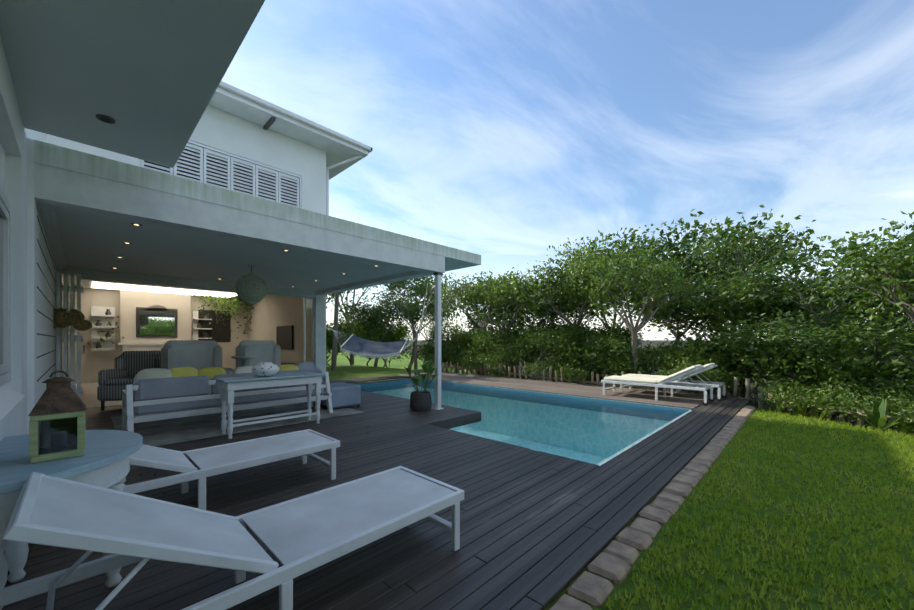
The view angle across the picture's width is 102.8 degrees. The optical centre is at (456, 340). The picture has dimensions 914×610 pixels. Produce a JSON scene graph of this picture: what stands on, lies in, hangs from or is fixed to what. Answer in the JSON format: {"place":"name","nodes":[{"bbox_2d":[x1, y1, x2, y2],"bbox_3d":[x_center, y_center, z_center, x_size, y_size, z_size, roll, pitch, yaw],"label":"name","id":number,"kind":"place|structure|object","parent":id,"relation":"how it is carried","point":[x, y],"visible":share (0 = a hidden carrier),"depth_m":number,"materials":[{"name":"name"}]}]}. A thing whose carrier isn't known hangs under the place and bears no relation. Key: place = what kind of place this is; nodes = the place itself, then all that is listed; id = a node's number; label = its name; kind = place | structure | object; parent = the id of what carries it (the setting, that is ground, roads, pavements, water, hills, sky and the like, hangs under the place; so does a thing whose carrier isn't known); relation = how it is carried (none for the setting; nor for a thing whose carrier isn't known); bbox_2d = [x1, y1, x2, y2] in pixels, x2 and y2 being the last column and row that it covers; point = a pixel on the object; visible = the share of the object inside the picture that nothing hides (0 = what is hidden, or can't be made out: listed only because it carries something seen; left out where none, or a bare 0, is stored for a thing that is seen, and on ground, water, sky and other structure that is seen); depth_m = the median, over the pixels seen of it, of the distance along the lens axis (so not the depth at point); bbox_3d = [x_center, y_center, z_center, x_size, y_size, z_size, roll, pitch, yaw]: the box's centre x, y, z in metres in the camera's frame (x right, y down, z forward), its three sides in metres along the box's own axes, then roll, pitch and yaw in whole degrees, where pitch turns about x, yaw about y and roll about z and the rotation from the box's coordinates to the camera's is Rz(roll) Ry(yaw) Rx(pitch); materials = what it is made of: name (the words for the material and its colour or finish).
{"place":"outdoors","nodes":[
{"label":"outdoors","id":0,"kind":"place"},
{"bbox_2d":[87,316,124,344],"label":"ornaments","id":1,"kind":"object","parent":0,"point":[109,323],"visible":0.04,"depth_m":10.68,"materials":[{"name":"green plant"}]},
{"bbox_2d":[331,292,338,370],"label":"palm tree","id":2,"kind":"object","parent":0,"point":[334,343],"visible":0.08,"depth_m":15.01,"materials":[{"name":"plant"}]},
{"bbox_2d":[91,340,913,609],"bbox_3d":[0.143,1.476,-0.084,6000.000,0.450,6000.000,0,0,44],"label":"ground","id":3,"kind":"structure","parent":0,"point":[359,368],"depth_m":2.46,"materials":[{"name":"green plant"}]},
{"bbox_2d":[62,276,302,407],"bbox_3d":[-8.073,-0.139,9.043,5.500,2.720,6.920,0,0,44],"label":"living room","id":4,"kind":"object","parent":3,"relation":"on","point":[153,318],"visible":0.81,"depth_m":11.03,"materials":[{"name":"beige paint"}]},
{"bbox_2d":[0,0,480,552],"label":"house","id":5,"kind":"structure","parent":3,"relation":"on","point":[82,188],"depth_m":3.45,"materials":[{"name":"paint"}]},
{"bbox_2d":[0,185,10,386],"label":"side window","id":6,"kind":"structure","parent":5,"relation":"attached to","point":[5,291],"depth_m":2.61,"materials":[{"name":"silver metal"}]},
{"bbox_2d":[53,299,91,330],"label":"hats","id":7,"kind":"object","parent":5,"relation":"attached to","point":[65,318],"visible":1,"depth_m":5.45,"materials":[{"name":"brown wicker"}]},
{"bbox_2d":[138,140,301,208],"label":"shutters","id":8,"kind":"object","parent":5,"relation":"attached to","point":[205,150],"visible":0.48,"depth_m":8.30,"materials":[{"name":"white wood"}]},
{"bbox_2d":[193,295,253,339],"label":"hanging plant","id":9,"kind":"object","parent":5,"relation":"hanging from","point":[221,302],"visible":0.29,"depth_m":12.49,"materials":[{"name":"green plant"}]},
{"bbox_2d":[96,114,378,286],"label":"recessed ceiling lights","id":10,"kind":"object","parent":5,"relation":"on","point":[105,118],"visible":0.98,"depth_m":2.80,"materials":[{"name":"grey metal"}]},
{"bbox_2d":[235,265,266,303],"bbox_3d":[-3.504,-0.946,6.217,0.483,0.665,0.483,0,0,44],"label":"pendant lantern","id":11,"kind":"object","parent":5,"relation":"hanging from","point":[254,286],"visible":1,"depth_m":6.08,"materials":[{"name":"green metal"}]},
{"bbox_2d":[218,81,372,215],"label":"roof","id":12,"kind":"structure","parent":5,"relation":"attached to","point":[253,98],"depth_m":8.69,"materials":[{"name":"grey metal"}]},
{"bbox_2d":[326,331,342,356],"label":"bush","id":13,"kind":"object","parent":3,"relation":"on","point":[328,348],"visible":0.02,"depth_m":16.44,"materials":[{"name":"green plant"}]},
{"bbox_2d":[326,333,346,360],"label":"shrub","id":14,"kind":"object","parent":3,"relation":"on","point":[331,343],"visible":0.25,"depth_m":16.51,"materials":[{"name":"green plant"}]},
{"bbox_2d":[326,291,352,311],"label":"tree","id":15,"kind":"object","parent":3,"relation":"on","point":[330,298],"depth_m":19.71,"materials":[{"name":"green plant"}]},
{"bbox_2d":[326,322,357,366],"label":"bush","id":16,"kind":"object","parent":3,"relation":"on","point":[327,361],"visible":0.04,"depth_m":16.98,"materials":[{"name":"green plant"}]},
{"bbox_2d":[326,314,385,365],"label":"tree","id":17,"kind":"object","parent":3,"relation":"on","point":[342,321],"visible":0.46,"depth_m":16.64,"materials":[{"name":"green plant"}]},
{"bbox_2d":[326,284,387,364],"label":"tree","id":18,"kind":"object","parent":3,"relation":"on","point":[353,297],"depth_m":19.48,"materials":[{"name":"green plant"}]},
{"bbox_2d":[338,317,411,365],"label":"tree","id":19,"kind":"object","parent":3,"relation":"on","point":[381,332],"visible":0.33,"depth_m":17.55,"materials":[{"name":"green plant"}]},
{"bbox_2d":[1,372,749,609],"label":"deck","id":20,"kind":"structure","parent":3,"relation":"on","point":[539,530],"depth_m":2.73,"materials":[{"name":"black wood"}]},
{"bbox_2d":[56,271,84,398],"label":"folding doors","id":21,"kind":"structure","parent":20,"relation":"on","point":[72,289],"depth_m":5.87,"materials":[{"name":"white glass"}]},
{"bbox_2d":[0,430,142,609],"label":"round table","id":22,"kind":"object","parent":20,"relation":"on","point":[103,461],"visible":0.56,"depth_m":1.60,"materials":[{"name":"white paint"}]},
{"bbox_2d":[28,370,85,463],"bbox_3d":[-1.725,0.316,1.581,0.165,0.369,0.165,0,0,44],"label":"lantern","id":23,"kind":"object","parent":22,"relation":"on","point":[57,423],"visible":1,"depth_m":1.54,"materials":[{"name":"green glass"}]},
{"bbox_2d":[97,351,160,409],"bbox_3d":[-5.916,0.712,6.731,0.800,1.018,0.781,0,0,-11],"label":"striped chair","id":24,"kind":"object","parent":20,"relation":"on","point":[128,367],"visible":0.46,"depth_m":6.70,"materials":[{"name":"upholstery"},{"name":"dark wood"}]},
{"bbox_2d":[7,429,339,574],"bbox_3d":[-1.914,0.894,2.767,0.620,0.654,1.895,0,0,44],"label":"lounger","id":25,"kind":"object","parent":20,"relation":"on","point":[224,458],"visible":0.46,"depth_m":2.80,"materials":[{"name":"white fabric"}]},
{"bbox_2d":[0,466,463,609],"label":"lounger","id":26,"kind":"object","parent":20,"relation":"on","point":[298,536],"visible":1,"depth_m":1.45,"materials":[{"name":"white fabric"}]},
{"bbox_2d":[109,402,363,446],"bbox_3d":[-3.589,1.215,6.021,2.750,0.011,3.000,0,0,44],"label":"rug","id":27,"kind":"object","parent":20,"relation":"on","point":[170,431],"visible":0.48,"depth_m":5.29,"materials":[{"name":"grey fabric"}]},
{"bbox_2d":[161,340,233,373],"bbox_3d":[-4.597,0.613,6.512,0.781,1.216,0.900,0,0,26],"label":"wing chair","id":28,"kind":"object","parent":27,"relation":"on","point":[198,354],"visible":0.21,"depth_m":6.55,"materials":[{"name":"fabric"}]},
{"bbox_2d":[122,369,332,431],"bbox_3d":[-3.229,0.864,5.431,0.788,0.765,2.550,0,0,44],"label":"sofa","id":29,"kind":"object","parent":27,"relation":"on","point":[154,399],"visible":0.77,"depth_m":4.82,"materials":[{"name":"white wood"}]},
{"bbox_2d":[133,362,316,395],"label":"cushions","id":30,"kind":"object","parent":29,"relation":"on","point":[209,372],"visible":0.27,"depth_m":5.04,"materials":[{"name":"fabric"}]},
{"bbox_2d":[231,356,256,365],"bbox_3d":[-3.865,0.756,6.635,0.409,0.930,0.420,0,0,44],"label":"pedestal table","id":31,"kind":"object","parent":27,"relation":"on","point":[244,359],"visible":0.29,"depth_m":6.54,"materials":[{"name":"silver metal"}]},
{"bbox_2d":[236,340,280,367],"bbox_3d":[-3.687,0.613,7.095,0.781,1.216,0.900,0,0,14],"label":"wing chair","id":32,"kind":"object","parent":27,"relation":"on","point":[266,350],"visible":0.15,"depth_m":7.09,"materials":[{"name":"fabric"}]},
{"bbox_2d":[314,382,360,407],"bbox_3d":[-2.204,1.021,6.700,0.700,0.400,0.600,0,0,44],"label":"ottoman","id":33,"kind":"object","parent":27,"relation":"on","point":[345,394],"visible":0.58,"depth_m":6.47,"materials":[{"name":"grey fabric"}]},
{"bbox_2d":[215,372,324,438],"bbox_3d":[-2.521,0.856,5.018,0.420,0.730,1.280,0,0,44],"label":"console table","id":34,"kind":"object","parent":20,"relation":"on","point":[229,386],"visible":0.98,"depth_m":4.82,"materials":[{"name":"white paint"}]},
{"bbox_2d":[252,362,279,376],"bbox_3d":[-2.591,0.396,4.946,0.340,0.190,0.340,0,0,44],"label":"decorative vase","id":35,"kind":"object","parent":34,"relation":"on","point":[264,369],"visible":1,"depth_m":4.83,"materials":[{"name":"white ceramic"}]},
{"bbox_2d":[404,360,438,410],"bbox_3d":[-0.620,0.776,6.479,0.610,0.892,0.671,0,0,-5],"label":"planter","id":36,"kind":"object","parent":20,"relation":"on","point":[420,400],"visible":1,"depth_m":6.27,"materials":[{"name":"ceramic"}]},
{"bbox_2d":[356,379,690,465],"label":"pool","id":37,"kind":"structure","parent":20,"relation":"in","point":[547,442],"depth_m":8.37,"materials":[{"name":"liquid"}]},
{"bbox_2d":[361,381,683,463],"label":"water","id":38,"kind":"structure","parent":37,"relation":"in","point":[444,388],"depth_m":6.75,"materials":[{"name":"blue liquid"}]},
{"bbox_2d":[601,364,713,405],"bbox_3d":[4.142,0.853,7.662,1.995,0.738,0.620,0,0,44],"label":"lounger","id":39,"kind":"object","parent":20,"relation":"on","point":[656,383],"visible":1,"depth_m":7.38,"materials":[{"name":"white fabric"}]},
{"bbox_2d":[620,363,726,401],"bbox_3d":[4.735,0.853,8.132,1.995,0.738,0.620,0,0,44],"label":"lounger","id":40,"kind":"object","parent":20,"relation":"on","point":[709,366],"visible":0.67,"depth_m":7.75,"materials":[{"name":"white fabric"}]},
{"bbox_2d":[339,290,422,366],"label":"tree","id":41,"kind":"object","parent":3,"relation":"on","point":[364,311],"visible":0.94,"depth_m":16.50,"materials":[{"name":"green plant"}]},
{"bbox_2d":[369,332,399,367],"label":"tree","id":42,"kind":"object","parent":3,"relation":"on","point":[391,339],"visible":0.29,"depth_m":17.86,"materials":[{"name":"green plant"}]},
{"bbox_2d":[373,339,411,366],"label":"bush","id":43,"kind":"object","parent":3,"relation":"on","point":[399,357],"visible":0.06,"depth_m":18.34,"materials":[{"name":"green plant"}]},
{"bbox_2d":[383,322,416,366],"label":"tree","id":44,"kind":"object","parent":3,"relation":"on","point":[405,337],"visible":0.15,"depth_m":20.17,"materials":[{"name":"green plant"}]},
{"bbox_2d":[373,272,453,368],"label":"tree","id":45,"kind":"object","parent":3,"relation":"on","point":[415,290],"visible":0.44,"depth_m":20.07,"materials":[{"name":"green plant"}]},
{"bbox_2d":[377,275,470,374],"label":"bare tree","id":46,"kind":"object","parent":3,"relation":"on","point":[415,349],"visible":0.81,"depth_m":12.87,"materials":[{"name":"brown plant"}]},
{"bbox_2d":[326,283,427,359],"bbox_3d":[-3.237,-0.380,12.820,4.516,3.302,1.168,0,0,5],"label":"hammock","id":47,"kind":"object","parent":46,"relation":"hanging from","point":[354,344],"visible":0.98,"depth_m":12.85,"materials":[{"name":"fabric"}]},
{"bbox_2d":[398,285,459,370],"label":"tree","id":48,"kind":"object","parent":3,"relation":"on","point":[431,314],"visible":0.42,"depth_m":18.38,"materials":[{"name":"green plant"}]},
{"bbox_2d":[404,338,455,364],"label":"bush","id":49,"kind":"object","parent":3,"relation":"on","point":[424,348],"visible":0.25,"depth_m":15.81,"materials":[{"name":"green plant"}]},
{"bbox_2d":[425,348,465,371],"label":"bush","id":50,"kind":"object","parent":3,"relation":"on","point":[442,359],"visible":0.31,"depth_m":14.60,"materials":[{"name":"green plant"}]},
{"bbox_2d":[424,321,481,372],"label":"tree","id":51,"kind":"object","parent":3,"relation":"on","point":[452,335],"visible":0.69,"depth_m":14.23,"materials":[{"name":"green plant"}]},
{"bbox_2d":[441,342,492,374],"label":"bush","id":52,"kind":"object","parent":3,"relation":"on","point":[460,353],"visible":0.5,"depth_m":13.87,"materials":[{"name":"green plant"}]},
{"bbox_2d":[432,274,520,374],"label":"tree","id":53,"kind":"object","parent":3,"relation":"on","point":[459,305],"visible":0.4,"depth_m":13.96,"materials":[{"name":"green plant"}]},
{"bbox_2d":[449,335,511,369],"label":"tree","id":54,"kind":"object","parent":3,"relation":"on","point":[470,346],"visible":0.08,"depth_m":14.82,"materials":[{"name":"green plant"}]},
{"bbox_2d":[458,349,507,375],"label":"shrub","id":55,"kind":"object","parent":3,"relation":"on","point":[485,362],"visible":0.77,"depth_m":12.57,"materials":[{"name":"green plant"}]},
{"bbox_2d":[461,311,531,367],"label":"tree","id":56,"kind":"object","parent":3,"relation":"on","point":[482,320],"visible":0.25,"depth_m":17.13,"materials":[{"name":"green plant"}]},
{"bbox_2d":[453,267,549,377],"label":"tree","id":57,"kind":"object","parent":3,"relation":"on","point":[485,292],"visible":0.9,"depth_m":12.45,"materials":[{"name":"green plant"}]},
{"bbox_2d":[489,366,513,376],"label":"shrub","id":58,"kind":"object","parent":3,"relation":"on","point":[502,370],"visible":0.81,"depth_m":12.27,"materials":[{"name":"green plant"}]},
{"bbox_2d":[486,326,526,367],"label":"tree","id":59,"kind":"object","parent":3,"relation":"on","point":[503,336],"depth_m":15.34,"materials":[{"name":"green plant"}]},
{"bbox_2d":[467,321,549,376],"bbox_3d":[1.880,0.515,13.730,3.165,2.444,3.176,0,0,-10],"label":"bush","id":60,"kind":"object","parent":3,"relation":"on","point":[491,341],"visible":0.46,"depth_m":12.95,"materials":[{"name":"green plant"}]},
{"bbox_2d":[487,336,554,378],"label":"bush","id":61,"kind":"object","parent":3,"relation":"on","point":[530,354],"visible":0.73,"depth_m":12.07,"materials":[{"name":"green plant"}]},
{"bbox_2d":[472,269,591,378],"bbox_3d":[3.075,-0.452,14.241,4.483,4.608,4.398,0,0,38],"label":"tree","id":62,"kind":"object","parent":3,"relation":"on","point":[551,315],"visible":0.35,"depth_m":13.42,"materials":[{"name":"green plant"}]},
{"bbox_2d":[520,355,576,381],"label":"shrub","id":63,"kind":"object","parent":3,"relation":"on","point":[541,369],"visible":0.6,"depth_m":11.19,"materials":[{"name":"green plant"}]},
{"bbox_2d":[504,318,614,383],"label":"tree","id":64,"kind":"object","parent":3,"relation":"on","point":[548,326],"visible":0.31,"depth_m":13.51,"materials":[{"name":"green plant"}]},
{"bbox_2d":[517,322,602,379],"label":"tree","id":65,"kind":"object","parent":3,"relation":"on","point":[570,334],"visible":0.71,"depth_m":11.14,"materials":[{"name":"green plant"}]},
{"bbox_2d":[505,251,628,382],"bbox_3d":[3.634,-0.598,11.763,3.842,4.434,3.471,0,0,-41],"label":"tree","id":66,"kind":"object","parent":3,"relation":"on","point":[558,273],"visible":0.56,"depth_m":11.38,"materials":[{"name":"green plant"}]},
{"bbox_2d":[544,359,591,382],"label":"bush","id":67,"kind":"object","parent":3,"relation":"on","point":[556,368],"visible":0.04,"depth_m":11.67,"materials":[{"name":"green plant"}]},
{"bbox_2d":[524,273,627,379],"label":"tree","id":68,"kind":"object","parent":3,"relation":"on","point":[575,319],"visible":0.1,"depth_m":14.98,"materials":[{"name":"green plant"}]},
{"bbox_2d":[556,364,603,383],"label":"shrub","id":69,"kind":"object","parent":3,"relation":"on","point":[575,374],"visible":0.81,"depth_m":10.23,"materials":[{"name":"green plant"}]},
{"bbox_2d":[544,329,650,385],"bbox_3d":[4.299,0.736,11.287,3.103,2.189,3.187,0,0,3],"label":"bush","id":70,"kind":"object","parent":3,"relation":"on","point":[574,358],"visible":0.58,"depth_m":10.52,"materials":[{"name":"green plant"}]},
{"bbox_2d":[547,330,651,384],"bbox_3d":[4.884,0.662,13.352,3.487,2.262,4.262,0,0,-28],"label":"bush","id":71,"kind":"object","parent":3,"relation":"on","point":[591,343],"depth_m":13.33,"materials":[{"name":"green plant"}]},
{"bbox_2d":[560,319,648,385],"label":"tree","id":72,"kind":"object","parent":3,"relation":"on","point":[628,333],"visible":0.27,"depth_m":11.58,"materials":[{"name":"green plant"}]},
{"bbox_2d":[545,227,669,370],"bbox_3d":[5.824,-1.062,13.217,5.144,5.940,5.333,0,0,4],"label":"tree","id":73,"kind":"object","parent":3,"relation":"on","point":[589,249],"visible":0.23,"depth_m":12.06,"materials":[{"name":"green plant"}]},
{"bbox_2d":[595,349,666,386],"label":"bush","id":74,"kind":"object","parent":3,"relation":"on","point":[644,364],"visible":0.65,"depth_m":9.88,"materials":[{"name":"green plant"}]},
{"bbox_2d":[577,241,710,385],"bbox_3d":[4.809,-0.373,9.513,3.124,3.990,3.458,0,0,22],"label":"tree","id":75,"kind":"object","parent":3,"relation":"on","point":[605,283],"visible":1,"depth_m":9.13,"materials":[{"name":"green plant"}]},
{"bbox_2d":[573,331,716,374],"bbox_3d":[5.232,0.754,10.336,3.647,1.996,2.984,0,0,28],"label":"bush","id":76,"kind":"object","parent":3,"relation":"on","point":[613,349],"visible":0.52,"depth_m":10.02,"materials":[{"name":"green plant"}]},
{"bbox_2d":[549,406,755,609],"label":"brick edging","id":77,"kind":"object","parent":3,"relation":"on","point":[610,564],"visible":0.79,"depth_m":2.29,"materials":[{"name":"grey stone"}]},
{"bbox_2d":[638,342,671,365],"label":"bush","id":78,"kind":"object","parent":3,"relation":"on","point":[652,352],"visible":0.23,"depth_m":13.36,"materials":[{"name":"green plant"}]},
{"bbox_2d":[423,361,911,432],"bbox_3d":[5.379,1.232,6.088,3.278,0.894,22.133,0,0,-29],"label":"log fence","id":79,"kind":"object","parent":3,"relation":"on","point":[735,384],"visible":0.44,"depth_m":9.34,"materials":[{"name":"brown wood"}]},
{"bbox_2d":[653,364,727,391],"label":"shrub","id":80,"kind":"object","parent":3,"relation":"on","point":[670,372],"visible":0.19,"depth_m":8.33,"materials":[{"name":"green plant"}]},
{"bbox_2d":[648,343,741,370],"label":"bush","id":81,"kind":"object","parent":3,"relation":"on","point":[666,353],"visible":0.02,"depth_m":9.67,"materials":[{"name":"green plant"}]},
{"bbox_2d":[652,349,753,394],"bbox_3d":[6.148,0.915,8.939,2.093,1.477,2.150,0,0,3],"label":"bush","id":82,"kind":"object","parent":3,"relation":"on","point":[674,364],"visible":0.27,"depth_m":8.69,"materials":[{"name":"green plant"}]},
{"bbox_2d":[618,234,788,384],"bbox_3d":[8.303,-0.913,13.600,5.905,5.620,6.122,0,0,-41],"label":"tree","id":83,"kind":"object","parent":3,"relation":"on","point":[675,332],"visible":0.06,"depth_m":11.85,"materials":[{"name":"green plant"}]},
{"bbox_2d":[665,367,745,393],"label":"shrub","id":84,"kind":"object","parent":3,"relation":"on","point":[718,379],"visible":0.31,"depth_m":8.06,"materials":[{"name":"green plant"}]},
{"bbox_2d":[623,278,804,395],"bbox_3d":[7.446,-0.004,10.526,4.189,3.666,4.343,0,0,-27],"label":"tree","id":85,"kind":"object","parent":3,"relation":"on","point":[738,316],"visible":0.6,"depth_m":9.52,"materials":[{"name":"green plant"}]},
{"bbox_2d":[613,205,826,391],"bbox_3d":[8.017,-1.111,11.458,5.498,6.040,5.326,0,0,15],"label":"tree","id":86,"kind":"object","parent":3,"relation":"on","point":[759,250],"visible":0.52,"depth_m":10.45,"materials":[{"name":"green plant"}]},
{"bbox_2d":[669,323,842,397],"bbox_3d":[6.729,0.667,8.640,3.026,2.135,3.108,0,0,33],"label":"bush","id":87,"kind":"object","parent":3,"relation":"on","point":[699,354],"visible":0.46,"depth_m":8.32,"materials":[{"name":"green plant"}]},
{"bbox_2d":[623,266,906,394],"bbox_3d":[8.662,-0.047,10.461,5.822,3.742,5.712,0,0,-6],"label":"tree","id":88,"kind":"object","parent":3,"relation":"on","point":[720,283],"visible":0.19,"depth_m":9.41,"materials":[{"name":"green plant"}]},
{"bbox_2d":[699,309,913,422],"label":"bush","id":89,"kind":"object","parent":3,"relation":"on","point":[888,342],"visible":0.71,"depth_m":6.44,"materials":[{"name":"green plant"}]},
{"bbox_2d":[750,376,871,421],"bbox_3d":[6.669,1.160,6.695,1.644,0.973,1.638,0,0,-13],"label":"shrub","id":90,"kind":"object","parent":3,"relation":"on","point":[796,392],"visible":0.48,"depth_m":6.74,"materials":[{"name":"green plant"}]},
{"bbox_2d":[753,380,869,421],"bbox_3d":[6.470,1.198,6.697,1.492,0.886,1.497,0,0,-26],"label":"shrub","id":91,"kind":"object","parent":3,"relation":"on","point":[778,396],"visible":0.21,"depth_m":6.69,"materials":[{"name":"green plant"}]},
{"bbox_2d":[716,238,913,384],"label":"tree","id":92,"kind":"object","parent":3,"relation":"on","point":[797,266],"visible":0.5,"depth_m":7.87,"materials":[{"name":"green plant"}]},
{"bbox_2d":[740,329,913,418],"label":"bush","id":93,"kind":"object","parent":3,"relation":"on","point":[834,371],"visible":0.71,"depth_m":6.45,"materials":[{"name":"green plant"}]},
{"bbox_2d":[745,269,913,400],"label":"tree","id":94,"kind":"object","parent":3,"relation":"on","point":[845,297],"depth_m":9.17,"materials":[{"name":"green plant"}]},
{"bbox_2d":[751,285,913,356],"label":"tree","id":95,"kind":"object","parent":3,"relation":"on","point":[819,305],"visible":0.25,"depth_m":8.21,"materials":[{"name":"green plant"}]},
{"bbox_2d":[754,388,913,435],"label":"bed plants","id":96,"kind":"object","parent":3,"relation":"on","point":[878,418],"visible":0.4,"depth_m":5.27,"materials":[{"name":"green plant"}]},
{"bbox_2d":[778,300,913,395],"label":"tree","id":97,"kind":"object","parent":3,"relation":"on","point":[838,315],"visible":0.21,"depth_m":7.92,"materials":[{"name":"green plant"}]},
{"bbox_2d":[791,373,913,427],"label":"shrub","id":98,"kind":"object","parent":3,"relation":"on","point":[844,396],"visible":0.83,"depth_m":5.85,"materials":[{"name":"green plant"}]},
{"bbox_2d":[811,211,913,332],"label":"tree","id":99,"kind":"object","parent":3,"relation":"on","point":[890,270],"visible":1,"depth_m":5.77,"materials":[{"name":"green plant"}]},
{"bbox_2d":[837,357,913,395],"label":"bush","id":100,"kind":"object","parent":3,"relation":"on","point":[875,371],"visible":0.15,"depth_m":6.25,"materials":[{"name":"green plant"}]},
{"bbox_2d":[866,380,913,430],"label":"shrub","id":101,"kind":"object","parent":3,"relation":"on","point":[910,409],"visible":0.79,"depth_m":5.37,"materials":[{"name":"green plant"}]},
{"bbox_2d":[871,411,913,432],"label":"shrub","id":102,"kind":"object","parent":3,"relation":"on","point":[887,421],"visible":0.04,"depth_m":5.83,"materials":[{"name":"green plant"}]},
{"bbox_2d":[221,0,913,410],"label":"sky","id":103,"kind":"structure","parent":0,"point":[503,132],"materials":[{"name":"blue"}]}
]}

